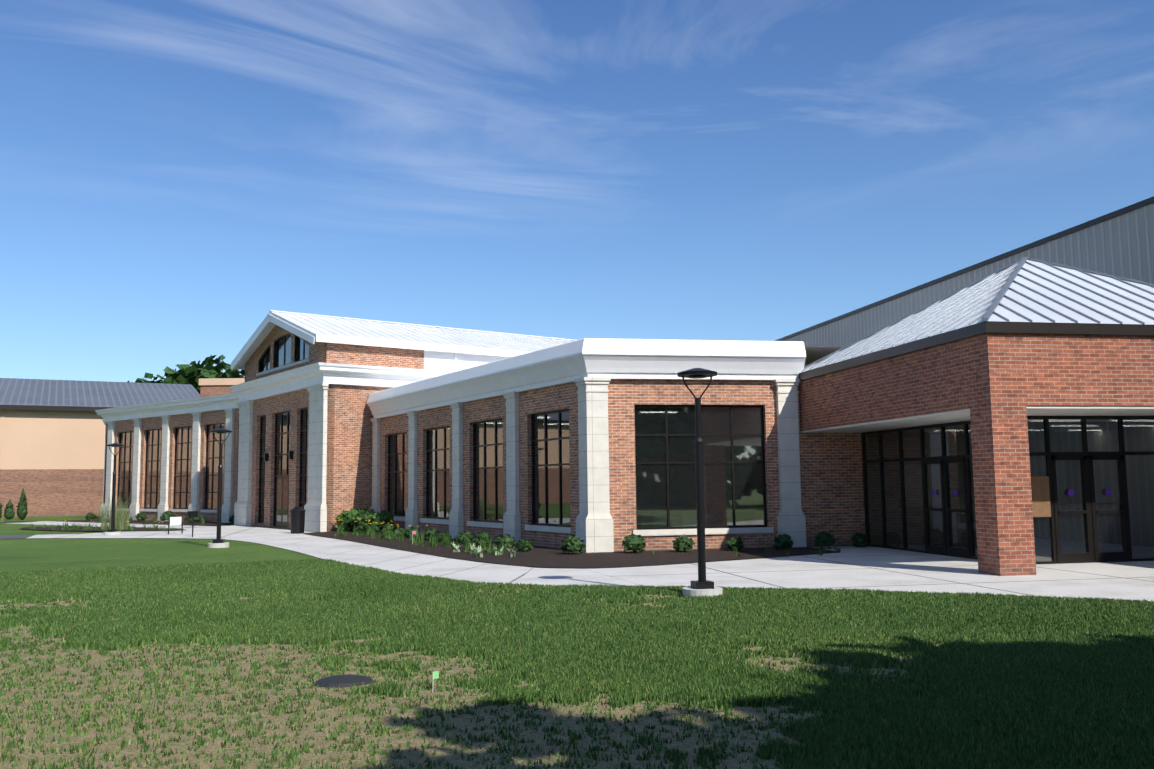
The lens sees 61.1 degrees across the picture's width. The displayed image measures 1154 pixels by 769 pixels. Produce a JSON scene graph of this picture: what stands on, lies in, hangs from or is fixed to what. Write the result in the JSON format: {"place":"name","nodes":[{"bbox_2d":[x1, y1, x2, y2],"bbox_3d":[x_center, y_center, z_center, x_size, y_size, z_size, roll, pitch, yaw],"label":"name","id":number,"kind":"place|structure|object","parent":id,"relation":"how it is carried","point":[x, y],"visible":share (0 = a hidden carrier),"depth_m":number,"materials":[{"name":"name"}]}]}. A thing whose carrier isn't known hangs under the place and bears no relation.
{"place":"outdoors","nodes":[
{"label":"outdoors","id":0,"kind":"place"},
{"bbox_2d":[0,378,199,516],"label":"tan building","id":1,"kind":"structure","parent":0,"point":[52,442],"depth_m":65.73,"materials":[{"name":"beige paint"}]},
{"bbox_2d":[199,378,244,396],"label":"brick tower","id":2,"kind":"structure","parent":0,"point":[213,386],"depth_m":64.70,"materials":[{"name":"red brick"}]},
{"bbox_2d":[0,515,840,572],"bbox_3d":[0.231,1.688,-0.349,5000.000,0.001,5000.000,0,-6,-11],"label":"ground","id":3,"kind":"structure","parent":0,"point":[25,554],"depth_m":27.11,"materials":[{"name":"green plant"}]},
{"bbox_2d":[0,488,27,519],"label":"arborvitae","id":4,"kind":"object","parent":3,"relation":"on","point":[9,511],"visible":1,"depth_m":57.05,"materials":[{"name":"green plant"}]},
{"bbox_2d":[127,360,200,392],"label":"tree","id":5,"kind":"object","parent":3,"relation":"on","point":[175,376],"visible":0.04,"depth_m":126.90,"materials":[{"name":"green plant"}]},
{"bbox_2d":[95,393,238,522],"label":"wing","id":6,"kind":"structure","parent":3,"relation":"on","point":[167,457],"depth_m":51.50,"materials":[{"name":"white paint"}]},
{"bbox_2d":[184,354,244,387],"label":"tree","id":7,"kind":"object","parent":3,"relation":"on","point":[209,370],"visible":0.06,"depth_m":127.05,"materials":[{"name":"green plant"}]},
{"bbox_2d":[185,368,244,393],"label":"tree","id":8,"kind":"object","parent":3,"relation":"on","point":[221,376],"visible":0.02,"depth_m":130.10,"materials":[{"name":"green plant"}]},
{"bbox_2d":[208,428,231,547],"bbox_3d":[-10.468,3.022,28.640,0.620,3.465,0.620,0,-6,-11],"label":"lamp post","id":9,"kind":"object","parent":3,"relation":"on","point":[218,542],"visible":1,"depth_m":28.55,"materials":[{"name":"black metal"}]},
{"bbox_2d":[229,325,509,531],"bbox_3d":[0.899,2.407,51.254,34.540,9.084,10.780,4,-7,-37],"label":"building entrance","id":10,"kind":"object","parent":3,"relation":"on","point":[305,433],"depth_m":39.48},
{"bbox_2d":[231,310,575,369],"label":"hall roof","id":11,"kind":"structure","parent":10,"relation":"on","point":[312,328],"depth_m":42.00,"materials":[{"name":"grey metal"}]},
{"bbox_2d":[0,521,1153,600],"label":"walks","id":12,"kind":"structure","parent":3,"relation":"on","point":[867,567],"depth_m":18.64,"materials":[{"name":"concrete"}]},
{"bbox_2d":[103,443,123,534],"bbox_3d":[-17.481,3.946,36.886,0.620,3.465,0.620,0,-6,-11],"label":"lamp post","id":13,"kind":"object","parent":12,"relation":"on","point":[112,531],"visible":0.96,"depth_m":36.79,"materials":[{"name":"black metal"}]},
{"bbox_2d":[168,511,197,536],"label":"notice boards","id":14,"kind":"object","parent":12,"relation":"on","point":[177,520],"visible":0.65,"depth_m":36.78,"materials":[{"name":"white plastic"}]},
{"bbox_2d":[290,507,305,533],"bbox_3d":[-10.316,5.011,36.084,0.580,0.970,0.580,0,-6,-11],"label":"litter bin","id":15,"kind":"object","parent":12,"relation":"on","point":[297,518],"visible":1,"depth_m":35.87,"materials":[{"name":"black metal"}]},
{"bbox_2d":[4,519,836,567],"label":"mulch beds","id":16,"kind":"object","parent":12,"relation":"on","point":[537,556],"visible":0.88,"depth_m":23.36,"materials":[{"name":"brown soil"}]},
{"bbox_2d":[0,496,840,557],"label":"plants","id":17,"kind":"object","parent":16,"relation":"on","point":[120,523],"visible":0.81,"depth_m":32.72,"materials":[{"name":"green plant"}]},
{"bbox_2d":[85,507,870,554],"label":"shrubs","id":18,"kind":"object","parent":16,"relation":"on","point":[633,542],"visible":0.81,"depth_m":25.75,"materials":[{"name":"green plant"}]},
{"bbox_2d":[799,321,1153,575],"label":"entry block","id":19,"kind":"structure","parent":12,"relation":"on","point":[996,383],"depth_m":17.88,"materials":[{"name":"red brick"}]},
{"bbox_2d":[800,256,1153,372],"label":"entry roof","id":20,"kind":"structure","parent":19,"relation":"on","point":[1026,289],"depth_m":20.25,"materials":[{"name":"grey metal"}]},
{"bbox_2d":[861,416,1153,563],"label":"glass doors","id":21,"kind":"structure","parent":19,"relation":"in","point":[1092,483],"depth_m":20.01,"materials":[{"name":"black glass"}]},
{"bbox_2d":[367,338,865,552],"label":"wing","id":22,"kind":"structure","parent":3,"relation":"on","point":[590,442],"depth_m":25.36,"materials":[{"name":"red brick"}]},
{"bbox_2d":[775,196,1153,346],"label":"gymnasium","id":23,"kind":"structure","parent":3,"relation":"on","point":[1120,242],"depth_m":27.32,"materials":[{"name":"grey metal"}]},
{"bbox_2d":[0,560,944,768],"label":"bare soil","id":24,"kind":"structure","parent":0,"point":[460,722],"depth_m":7.13,"materials":[{"name":"brown soil"}]},
{"bbox_2d":[313,674,372,687],"bbox_3d":[-2.049,2.591,8.589,0.540,0.065,0.425,0,-6,-11],"label":"manhole cover","id":25,"kind":"object","parent":24,"relation":"on","point":[338,681],"visible":0.94,"depth_m":8.48,"materials":[{"name":"metal"}]},
{"bbox_2d":[433,671,438,678],"bbox_3d":[-1.181,2.486,8.171,0.055,0.170,0.005,3,-7,-31],"label":"marker flag","id":26,"kind":"object","parent":24,"relation":"on","point":[435,674],"visible":0.77,"depth_m":8.18,"materials":[{"name":"green plastic"}]},
{"bbox_2d":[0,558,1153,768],"bbox_3d":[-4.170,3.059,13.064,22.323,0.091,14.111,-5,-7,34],"label":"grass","id":27,"kind":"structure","parent":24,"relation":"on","point":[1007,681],"depth_m":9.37,"materials":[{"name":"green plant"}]},
{"bbox_2d":[677,368,722,596],"bbox_3d":[1.871,1.475,14.888,0.620,3.465,0.620,0,-6,-11],"label":"lamp post","id":28,"kind":"object","parent":24,"relation":"on","point":[701,586],"visible":0.98,"depth_m":14.80,"materials":[{"name":"black metal"}]},
{"bbox_2d":[0,0,1153,382],"label":"sky","id":29,"kind":"structure","parent":0,"point":[175,175],"materials":[{"name":"blue"}]}
]}

